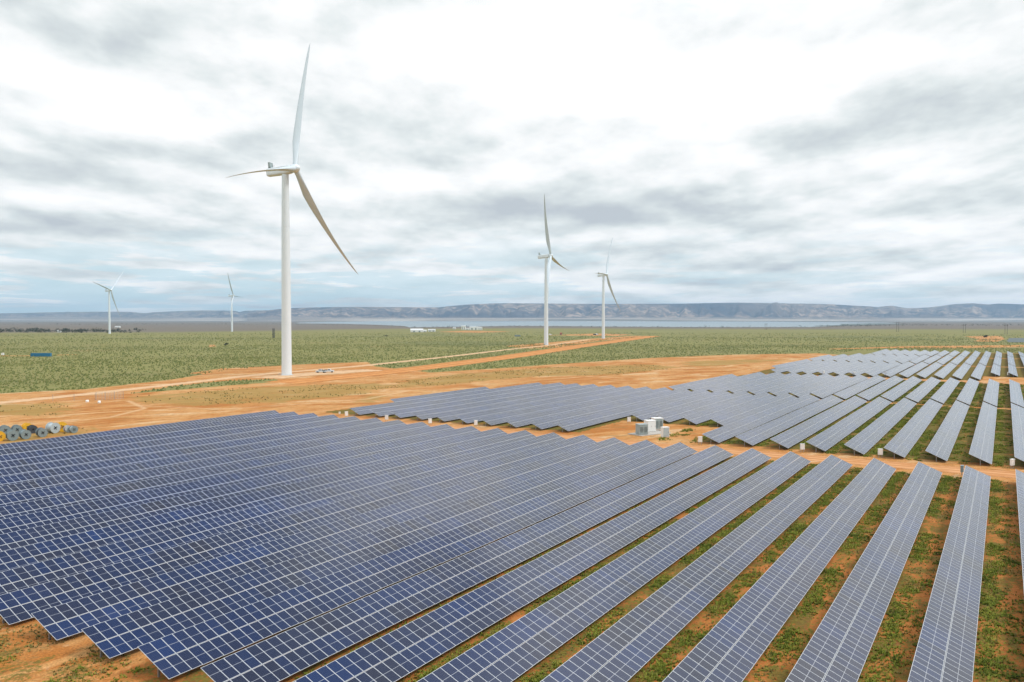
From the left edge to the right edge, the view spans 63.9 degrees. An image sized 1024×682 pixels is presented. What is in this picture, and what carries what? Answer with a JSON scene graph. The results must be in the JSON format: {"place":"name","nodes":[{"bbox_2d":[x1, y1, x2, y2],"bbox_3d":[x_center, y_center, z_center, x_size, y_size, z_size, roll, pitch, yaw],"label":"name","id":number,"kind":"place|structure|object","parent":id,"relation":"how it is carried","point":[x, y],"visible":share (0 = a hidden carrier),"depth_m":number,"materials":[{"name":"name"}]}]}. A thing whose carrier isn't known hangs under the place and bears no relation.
{"place":"outdoors","nodes":[
{"label":"outdoors","id":0,"kind":"place"},
{"bbox_2d":[0,310,265,320],"bbox_3d":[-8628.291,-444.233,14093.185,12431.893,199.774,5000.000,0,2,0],"label":"range","id":1,"kind":"structure","parent":0,"point":[208,315],"depth_m":14189.02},
{"bbox_2d":[0,339,590,403],"bbox_3d":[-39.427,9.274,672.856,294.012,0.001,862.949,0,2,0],"label":"pale track","id":2,"kind":"structure","parent":0,"point":[72,395],"depth_m":362.71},
{"bbox_2d":[268,336,658,383],"bbox_3d":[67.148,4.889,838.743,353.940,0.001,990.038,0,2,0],"label":"orange track","id":3,"kind":"structure","parent":0,"point":[400,370],"depth_m":480.45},
{"bbox_2d":[0,321,1023,681],"bbox_3d":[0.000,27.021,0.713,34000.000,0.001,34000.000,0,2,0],"label":"ground","id":4,"kind":"structure","parent":0,"point":[128,409],"depth_m":287.62,"materials":[{"name":"soil"}]},
{"bbox_2d":[5,429,18,440],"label":"cable drum","id":5,"kind":"object","parent":4,"relation":"on","point":[12,435],"visible":1,"depth_m":182.91,"materials":[{"name":"metal"}]},
{"bbox_2d":[19,429,30,438],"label":"cable drum","id":6,"kind":"object","parent":4,"relation":"on","point":[24,434],"visible":0.98,"depth_m":185.22,"materials":[{"name":"metal"}]},
{"bbox_2d":[35,427,47,436],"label":"cable drum","id":7,"kind":"object","parent":4,"relation":"on","point":[41,432],"visible":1,"depth_m":188.41,"materials":[{"name":"metal"}]},
{"bbox_2d":[45,422,59,432],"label":"cable drum","id":8,"kind":"object","parent":4,"relation":"on","point":[50,427],"visible":0.98,"depth_m":194.82,"materials":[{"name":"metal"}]},
{"bbox_2d":[0,327,143,332],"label":"woodland","id":9,"kind":"object","parent":4,"relation":"on","point":[63,330],"visible":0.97,"depth_m":1678.61,"materials":[{"name":"green plant"}]},
{"bbox_2d":[94,272,122,333],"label":"wind turbine","id":10,"kind":"object","parent":4,"relation":"on","point":[109,318],"visible":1,"depth_m":1538.81,"materials":[{"name":"metal"}]},
{"bbox_2d":[0,410,277,448],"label":"solar tracker row","id":11,"kind":"object","parent":4,"relation":"on","point":[79,436],"visible":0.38,"depth_m":186.78,"materials":[{"name":"blue glass"}]},
{"bbox_2d":[0,411,297,454],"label":"solar tracker row","id":12,"kind":"object","parent":4,"relation":"on","point":[104,438],"visible":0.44,"depth_m":180.49,"materials":[{"name":"blue glass"}]},
{"bbox_2d":[0,413,318,461],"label":"solar tracker row","id":13,"kind":"object","parent":4,"relation":"on","point":[39,453],"visible":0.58,"depth_m":174.60,"materials":[{"name":"blue glass"}]},
{"bbox_2d":[0,414,337,468],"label":"solar tracker row","id":14,"kind":"object","parent":4,"relation":"on","point":[59,457],"visible":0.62,"depth_m":168.15,"materials":[{"name":"blue glass"}]},
{"bbox_2d":[0,416,359,476],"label":"solar tracker row","id":15,"kind":"object","parent":4,"relation":"on","point":[78,461],"visible":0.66,"depth_m":161.52,"materials":[{"name":"blue glass"}]},
{"bbox_2d":[0,418,381,485],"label":"solar tracker row","id":16,"kind":"object","parent":4,"relation":"on","point":[39,475],"visible":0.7,"depth_m":154.63,"materials":[{"name":"blue glass"}]},
{"bbox_2d":[0,420,405,495],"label":"solar tracker row","id":17,"kind":"object","parent":4,"relation":"on","point":[73,478],"visible":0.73,"depth_m":147.92,"materials":[{"name":"blue glass"}]},
{"bbox_2d":[0,422,429,506],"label":"solar tracker row","id":18,"kind":"object","parent":4,"relation":"on","point":[34,495],"visible":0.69,"depth_m":140.99,"materials":[{"name":"blue glass"}]},
{"bbox_2d":[0,424,453,519],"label":"solar tracker row","id":19,"kind":"object","parent":4,"relation":"on","point":[20,509],"visible":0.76,"depth_m":133.63,"materials":[{"name":"blue glass"}]},
{"bbox_2d":[228,276,244,331],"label":"wind turbine","id":20,"kind":"object","parent":4,"relation":"on","point":[233,295],"visible":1,"depth_m":1806.35,"materials":[{"name":"metal"}]},
{"bbox_2d":[0,426,480,534],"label":"solar tracker row","id":21,"kind":"object","parent":4,"relation":"on","point":[26,521],"visible":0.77,"depth_m":125.85,"materials":[{"name":"blue glass"}]},
{"bbox_2d":[0,428,506,551],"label":"solar tracker row","id":22,"kind":"object","parent":4,"relation":"on","point":[28,536],"visible":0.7,"depth_m":117.99,"materials":[{"name":"blue glass"}]},
{"bbox_2d":[0,430,535,571],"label":"solar tracker row","id":23,"kind":"object","parent":4,"relation":"on","point":[50,549],"visible":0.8,"depth_m":110.70,"materials":[{"name":"blue glass"}]},
{"bbox_2d":[0,432,565,594],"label":"solar tracker row","id":24,"kind":"object","parent":4,"relation":"on","point":[99,557],"visible":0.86,"depth_m":103.50,"materials":[{"name":"blue glass"}]},
{"bbox_2d":[0,435,596,624],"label":"solar tracker row","id":25,"kind":"object","parent":4,"relation":"on","point":[17,606],"visible":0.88,"depth_m":95.57,"materials":[{"name":"blue glass"}]},
{"bbox_2d":[251,369,381,378],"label":"crane pad","id":26,"kind":"object","parent":4,"relation":"on","point":[315,373],"visible":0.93,"depth_m":409.35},
{"bbox_2d":[226,45,357,375],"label":"wind turbine","id":27,"kind":"object","parent":26,"relation":"on","point":[284,171],"visible":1,"depth_m":395.34,"materials":[{"name":"metal"}]},
{"bbox_2d":[31,437,628,639],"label":"solar tracker row","id":28,"kind":"object","parent":4,"relation":"on","point":[167,586],"visible":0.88,"depth_m":90.64,"materials":[{"name":"blue glass"}]},
{"bbox_2d":[81,440,662,658],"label":"solar tracker row","id":29,"kind":"object","parent":4,"relation":"on","point":[123,642],"visible":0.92,"depth_m":86.19,"materials":[{"name":"blue glass"}]},
{"bbox_2d":[138,442,697,678],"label":"solar tracker row","id":30,"kind":"object","parent":4,"relation":"on","point":[453,543],"visible":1,"depth_m":81.38,"materials":[{"name":"blue glass"}]},
{"bbox_2d":[390,387,488,401],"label":"solar tracker row","id":31,"kind":"object","parent":4,"relation":"on","point":[436,394],"visible":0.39,"depth_m":277.07,"materials":[{"name":"blue glass"}]},
{"bbox_2d":[350,382,542,415],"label":"solar tracker row","id":32,"kind":"object","parent":4,"relation":"on","point":[361,410],"visible":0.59,"depth_m":262.56,"materials":[{"name":"blue glass"}]},
{"bbox_2d":[369,382,563,416],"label":"solar tracker row","id":33,"kind":"object","parent":4,"relation":"on","point":[384,411],"visible":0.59,"depth_m":259.90,"materials":[{"name":"blue glass"}]},
{"bbox_2d":[201,445,733,681],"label":"solar tracker row","id":34,"kind":"object","parent":4,"relation":"on","point":[285,664],"visible":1,"depth_m":77.98,"materials":[{"name":"blue glass"}]},
{"bbox_2d":[390,383,580,418],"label":"solar tracker row","id":35,"kind":"object","parent":4,"relation":"on","point":[401,413],"visible":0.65,"depth_m":255.73,"materials":[{"name":"blue glass"}]},
{"bbox_2d":[411,384,597,420],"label":"solar tracker row","id":36,"kind":"object","parent":4,"relation":"on","point":[425,414],"visible":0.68,"depth_m":251.24,"materials":[{"name":"blue glass"}]},
{"bbox_2d":[0,332,1023,392],"bbox_3d":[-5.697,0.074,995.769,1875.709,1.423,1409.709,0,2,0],"label":"saltbush scrub","id":37,"kind":"object","parent":4,"relation":"on","point":[91,384],"visible":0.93,"depth_m":675.28,"materials":[{"name":"green plant"}]},
{"bbox_2d":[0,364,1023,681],"bbox_3d":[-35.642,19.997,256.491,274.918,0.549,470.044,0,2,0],"label":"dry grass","id":38,"kind":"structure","parent":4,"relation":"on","point":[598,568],"depth_m":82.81,"materials":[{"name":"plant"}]},
{"bbox_2d":[0,379,1023,681],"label":"weeds","id":39,"kind":"object","parent":4,"relation":"on","point":[982,667],"visible":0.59,"depth_m":87.25,"materials":[{"name":"green plant"}]},
{"bbox_2d":[433,385,615,421],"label":"solar tracker row","id":40,"kind":"object","parent":4,"relation":"on","point":[448,416],"visible":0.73,"depth_m":247.56,"materials":[{"name":"blue glass"}]},
{"bbox_2d":[28,323,1020,327],"bbox_3d":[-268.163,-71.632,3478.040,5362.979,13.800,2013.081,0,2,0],"label":"mangroves","id":41,"kind":"object","parent":4,"relation":"on","point":[661,326],"visible":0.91,"depth_m":2994.10,"materials":[{"name":"green plant"}]},
{"bbox_2d":[293,448,770,681],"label":"solar tracker row","id":42,"kind":"object","parent":4,"relation":"on","point":[391,668],"visible":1,"depth_m":77.32,"materials":[{"name":"blue glass"}]},
{"bbox_2d":[456,386,633,423],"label":"solar tracker row","id":43,"kind":"object","parent":4,"relation":"on","point":[469,418],"visible":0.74,"depth_m":244.14,"materials":[{"name":"blue glass"}]},
{"bbox_2d":[538,194,566,344],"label":"wind turbine","id":44,"kind":"object","parent":4,"relation":"on","point":[547,271],"visible":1,"depth_m":866.90,"materials":[{"name":"metal"}]},
{"bbox_2d":[480,386,652,424],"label":"solar tracker row","id":45,"kind":"object","parent":4,"relation":"on","point":[495,419],"visible":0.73,"depth_m":240.41,"materials":[{"name":"blue glass"}]},
{"bbox_2d":[504,387,671,427],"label":"solar tracker row","id":46,"kind":"object","parent":4,"relation":"on","point":[519,421],"visible":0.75,"depth_m":236.59,"materials":[{"name":"blue glass"}]},
{"bbox_2d":[597,238,620,337],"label":"wind turbine","id":47,"kind":"object","parent":4,"relation":"on","point":[603,275],"visible":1,"depth_m":1159.89,"materials":[{"name":"metal"}]},
{"bbox_2d":[528,388,690,428],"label":"solar tracker row","id":48,"kind":"object","parent":4,"relation":"on","point":[547,422],"visible":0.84,"depth_m":232.80,"materials":[{"name":"blue glass"}]},
{"bbox_2d":[417,451,810,681],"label":"solar tracker row","id":49,"kind":"object","parent":4,"relation":"on","point":[514,664],"visible":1,"depth_m":77.16,"materials":[{"name":"blue glass"}]},
{"bbox_2d":[555,389,710,431],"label":"solar tracker row","id":50,"kind":"object","parent":4,"relation":"on","point":[580,422],"visible":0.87,"depth_m":225.42,"materials":[{"name":"blue glass"}]},
{"bbox_2d":[628,430,670,435],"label":"concrete pad","id":51,"kind":"object","parent":4,"relation":"on","point":[657,432],"visible":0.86,"depth_m":193.10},
{"bbox_2d":[635,423,647,434],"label":"inverter cabinet","id":52,"kind":"object","parent":51,"relation":"on","point":[641,428],"visible":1,"depth_m":191.12,"materials":[{"name":"metal"}]},
{"bbox_2d":[644,419,655,431],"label":"inverter cabinet","id":53,"kind":"object","parent":51,"relation":"on","point":[651,423],"visible":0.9,"depth_m":195.38,"materials":[{"name":"metal"}]},
{"bbox_2d":[651,417,662,429],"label":"inverter cabinet","id":54,"kind":"object","parent":51,"relation":"on","point":[659,422],"visible":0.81,"depth_m":199.34,"materials":[{"name":"metal"}]},
{"bbox_2d":[630,390,730,420],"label":"solar tracker row","id":55,"kind":"object","parent":4,"relation":"on","point":[649,413],"visible":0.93,"depth_m":243.98,"materials":[{"name":"blue glass"}]},
{"bbox_2d":[540,455,851,681],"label":"solar tracker row","id":56,"kind":"object","parent":4,"relation":"on","point":[630,660],"visible":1,"depth_m":76.95,"materials":[{"name":"blue glass"}]},
{"bbox_2d":[669,374,737,389],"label":"solar tracker row","id":57,"kind":"object","parent":4,"relation":"on","point":[694,383],"visible":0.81,"depth_m":333.42,"materials":[{"name":"blue glass"}]},
{"bbox_2d":[656,391,751,421],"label":"solar tracker row","id":58,"kind":"object","parent":4,"relation":"on","point":[674,415],"visible":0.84,"depth_m":240.73,"materials":[{"name":"blue glass"}]},
{"bbox_2d":[687,372,765,390],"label":"solar tracker row","id":59,"kind":"object","parent":4,"relation":"on","point":[705,386],"visible":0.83,"depth_m":335.70,"materials":[{"name":"blue glass"}]},
{"bbox_2d":[683,392,774,424],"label":"solar tracker row","id":60,"kind":"object","parent":4,"relation":"on","point":[704,415],"visible":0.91,"depth_m":237.00,"materials":[{"name":"blue glass"}]},
{"bbox_2d":[707,372,783,391],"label":"solar tracker row","id":61,"kind":"object","parent":4,"relation":"on","point":[725,387],"visible":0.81,"depth_m":333.55,"materials":[{"name":"blue glass"}]},
{"bbox_2d":[710,393,796,426],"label":"solar tracker row","id":62,"kind":"object","parent":4,"relation":"on","point":[741,413],"visible":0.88,"depth_m":233.63,"materials":[{"name":"blue glass"}]},
{"bbox_2d":[702,394,819,442],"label":"solar tracker row","id":63,"kind":"object","parent":4,"relation":"on","point":[722,433],"visible":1,"depth_m":211.02,"materials":[{"name":"blue glass"}]},
{"bbox_2d":[727,372,799,392],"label":"solar tracker row","id":64,"kind":"object","parent":4,"relation":"on","point":[746,387],"visible":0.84,"depth_m":330.50,"materials":[{"name":"blue glass"}]},
{"bbox_2d":[662,458,895,681],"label":"solar tracker row","id":65,"kind":"object","parent":4,"relation":"on","point":[701,660],"visible":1,"depth_m":76.65,"materials":[{"name":"blue glass"}]},
{"bbox_2d":[747,373,815,394],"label":"solar tracker row","id":66,"kind":"object","parent":4,"relation":"on","point":[767,388],"visible":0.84,"depth_m":325.88,"materials":[{"name":"blue glass"}]},
{"bbox_2d":[735,395,842,446],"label":"solar tracker row","id":67,"kind":"object","parent":4,"relation":"on","point":[768,430],"visible":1,"depth_m":206.82,"materials":[{"name":"blue glass"}]},
{"bbox_2d":[773,359,810,367],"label":"solar tracker row","id":68,"kind":"object","parent":4,"relation":"on","point":[790,363],"visible":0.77,"depth_m":473.64,"materials":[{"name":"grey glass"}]},
{"bbox_2d":[771,359,821,372],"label":"solar tracker row","id":69,"kind":"object","parent":4,"relation":"on","point":[782,369],"visible":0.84,"depth_m":446.88,"materials":[{"name":"blue glass"}]},
{"bbox_2d":[768,373,833,395],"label":"solar tracker row","id":70,"kind":"object","parent":4,"relation":"on","point":[792,386],"visible":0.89,"depth_m":321.94,"materials":[{"name":"blue glass"}]},
{"bbox_2d":[786,360,835,372],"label":"solar tracker row","id":71,"kind":"object","parent":4,"relation":"on","point":[796,370],"visible":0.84,"depth_m":444.68,"materials":[{"name":"blue glass"}]},
{"bbox_2d":[771,396,866,448],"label":"solar tracker row","id":72,"kind":"object","parent":4,"relation":"on","point":[797,435],"visible":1,"depth_m":202.96,"materials":[{"name":"blue glass"}]},
{"bbox_2d":[790,374,850,396],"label":"solar tracker row","id":73,"kind":"object","parent":4,"relation":"on","point":[808,389],"visible":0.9,"depth_m":317.21,"materials":[{"name":"blue glass"}]},
{"bbox_2d":[801,360,847,372],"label":"solar tracker row","id":74,"kind":"object","parent":4,"relation":"on","point":[816,369],"visible":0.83,"depth_m":441.93,"materials":[{"name":"blue glass"}]},
{"bbox_2d":[817,360,861,374],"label":"solar tracker row","id":75,"kind":"object","parent":4,"relation":"on","point":[835,368],"visible":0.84,"depth_m":439.66,"materials":[{"name":"blue glass"}]},
{"bbox_2d":[812,375,867,397],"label":"solar tracker row","id":76,"kind":"object","parent":4,"relation":"on","point":[832,389],"visible":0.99,"depth_m":314.20,"materials":[{"name":"blue glass"}]},
{"bbox_2d":[807,397,891,450],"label":"solar tracker row","id":77,"kind":"object","parent":4,"relation":"on","point":[828,438],"visible":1,"depth_m":198.82,"materials":[{"name":"blue glass"}]},
{"bbox_2d":[832,361,873,375],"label":"solar tracker row","id":78,"kind":"object","parent":4,"relation":"on","point":[845,370],"visible":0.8,"depth_m":432.86,"materials":[{"name":"blue glass"}]},
{"bbox_2d":[834,375,885,398],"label":"solar tracker row","id":79,"kind":"object","parent":4,"relation":"on","point":[848,392],"visible":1,"depth_m":310.61,"materials":[{"name":"blue glass"}]},
{"bbox_2d":[785,462,941,681],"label":"solar tracker row","id":80,"kind":"object","parent":4,"relation":"on","point":[844,635],"visible":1,"depth_m":76.40,"materials":[{"name":"blue glass"}]},
{"bbox_2d":[849,361,887,375],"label":"solar tracker row","id":81,"kind":"object","parent":4,"relation":"on","point":[859,371],"visible":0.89,"depth_m":433.64,"materials":[{"name":"blue glass"}]},
{"bbox_2d":[844,398,916,455],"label":"solar tracker row","id":82,"kind":"object","parent":4,"relation":"on","point":[884,426],"visible":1,"depth_m":195.12,"materials":[{"name":"blue glass"}]},
{"bbox_2d":[857,376,903,399],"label":"solar tracker row","id":83,"kind":"object","parent":4,"relation":"on","point":[872,392],"visible":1,"depth_m":306.65,"materials":[{"name":"blue glass"}]},
{"bbox_2d":[865,361,900,375],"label":"solar tracker row","id":84,"kind":"object","parent":4,"relation":"on","point":[879,370],"visible":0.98,"depth_m":427.55,"materials":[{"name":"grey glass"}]},
{"bbox_2d":[882,361,914,376],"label":"solar tracker row","id":85,"kind":"object","parent":4,"relation":"on","point":[896,370],"visible":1,"depth_m":424.04,"materials":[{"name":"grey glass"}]},
{"bbox_2d":[881,376,921,400],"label":"solar tracker row","id":86,"kind":"object","parent":4,"relation":"on","point":[899,390],"visible":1,"depth_m":302.94,"materials":[{"name":"blue glass"}]},
{"bbox_2d":[884,399,942,458],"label":"solar tracker row","id":87,"kind":"object","parent":4,"relation":"on","point":[912,429],"visible":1,"depth_m":191.12,"materials":[{"name":"blue glass"}]},
{"bbox_2d":[899,362,928,376],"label":"solar tracker row","id":88,"kind":"object","parent":4,"relation":"on","point":[914,369],"visible":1,"depth_m":421.36,"materials":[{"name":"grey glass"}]},
{"bbox_2d":[906,377,940,401],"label":"solar tracker row","id":89,"kind":"object","parent":4,"relation":"on","point":[917,394],"visible":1,"depth_m":299.97,"materials":[{"name":"blue glass"}]},
{"bbox_2d":[917,362,941,377],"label":"solar tracker row","id":90,"kind":"object","parent":4,"relation":"on","point":[933,367],"visible":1,"depth_m":417.06,"materials":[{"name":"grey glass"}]},
{"bbox_2d":[931,377,959,403],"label":"solar tracker row","id":91,"kind":"object","parent":4,"relation":"on","point":[950,384],"visible":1,"depth_m":296.43,"materials":[{"name":"blue glass"}]},
{"bbox_2d":[934,363,956,377],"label":"solar tracker row","id":92,"kind":"object","parent":4,"relation":"on","point":[948,368],"visible":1,"depth_m":414.68,"materials":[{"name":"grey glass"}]},
{"bbox_2d":[925,400,968,461],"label":"solar tracker row","id":93,"kind":"object","parent":4,"relation":"on","point":[941,444],"visible":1,"depth_m":186.88,"materials":[{"name":"blue glass"}]},
{"bbox_2d":[908,466,990,681],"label":"solar tracker row","id":94,"kind":"object","parent":4,"relation":"on","point":[945,649],"visible":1,"depth_m":76.11,"materials":[{"name":"blue glass"}]},
{"bbox_2d":[953,363,970,378],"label":"solar tracker row","id":95,"kind":"object","parent":4,"relation":"on","point":[961,371],"visible":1,"depth_m":409.43,"materials":[{"name":"blue glass"}]},
{"bbox_2d":[957,378,978,404],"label":"solar tracker row","id":96,"kind":"object","parent":4,"relation":"on","point":[970,393],"visible":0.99,"depth_m":291.62,"materials":[{"name":"blue glass"}]},
{"bbox_2d":[971,363,985,379],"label":"solar tracker row","id":97,"kind":"object","parent":4,"relation":"on","point":[978,371],"visible":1,"depth_m":404.82,"materials":[{"name":"blue glass"}]},
{"bbox_2d":[969,402,996,464],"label":"solar tracker row","id":98,"kind":"object","parent":4,"relation":"on","point":[982,446],"visible":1,"depth_m":183.19,"materials":[{"name":"blue glass"}]},
{"bbox_2d":[983,379,998,405],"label":"solar tracker row","id":99,"kind":"object","parent":4,"relation":"on","point":[991,393],"visible":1,"depth_m":288.07,"materials":[{"name":"blue glass"}]},
{"bbox_2d":[1009,379,1023,406],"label":"solar tracker row","id":100,"kind":"object","parent":4,"relation":"on","point":[1016,396],"visible":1,"depth_m":283.64,"materials":[{"name":"blue glass"}]},
{"bbox_2d":[1011,403,1023,460],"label":"solar tracker row","id":101,"kind":"object","parent":4,"relation":"on","point":[1017,411],"visible":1,"depth_m":188.82,"materials":[{"name":"blue glass"}]},
{"bbox_2d":[1015,469,1023,587],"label":"solar tracker row","id":102,"kind":"object","parent":4,"relation":"on","point":[1020,484],"visible":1,"depth_m":109.58,"materials":[{"name":"blue glass"}]},
{"bbox_2d":[0,0,1023,312],"label":"sky","id":103,"kind":"structure","parent":0,"point":[870,153],"materials":[{"name":"white"}]},
{"bbox_2d":[304,321,875,326],"bbox_3d":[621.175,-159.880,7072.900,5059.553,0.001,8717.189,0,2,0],"label":"gulf water","id":104,"kind":"structure","parent":0,"point":[596,323],"depth_m":5284.06,"materials":[{"name":"liquid"}]},
{"bbox_2d":[247,302,946,320],"bbox_3d":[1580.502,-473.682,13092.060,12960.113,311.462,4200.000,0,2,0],"label":"escarpment","id":105,"kind":"structure","parent":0,"point":[776,311],"depth_m":13022.18,"materials":[{"name":"stone"}]},
{"bbox_2d":[245,410,1015,477],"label":"service road","id":106,"kind":"structure","parent":0,"point":[953,469],"depth_m":161.75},
{"bbox_2d":[882,303,1023,320],"bbox_3d":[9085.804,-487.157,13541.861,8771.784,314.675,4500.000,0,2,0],"label":"range","id":107,"kind":"structure","parent":0,"point":[982,312],"depth_m":13873.80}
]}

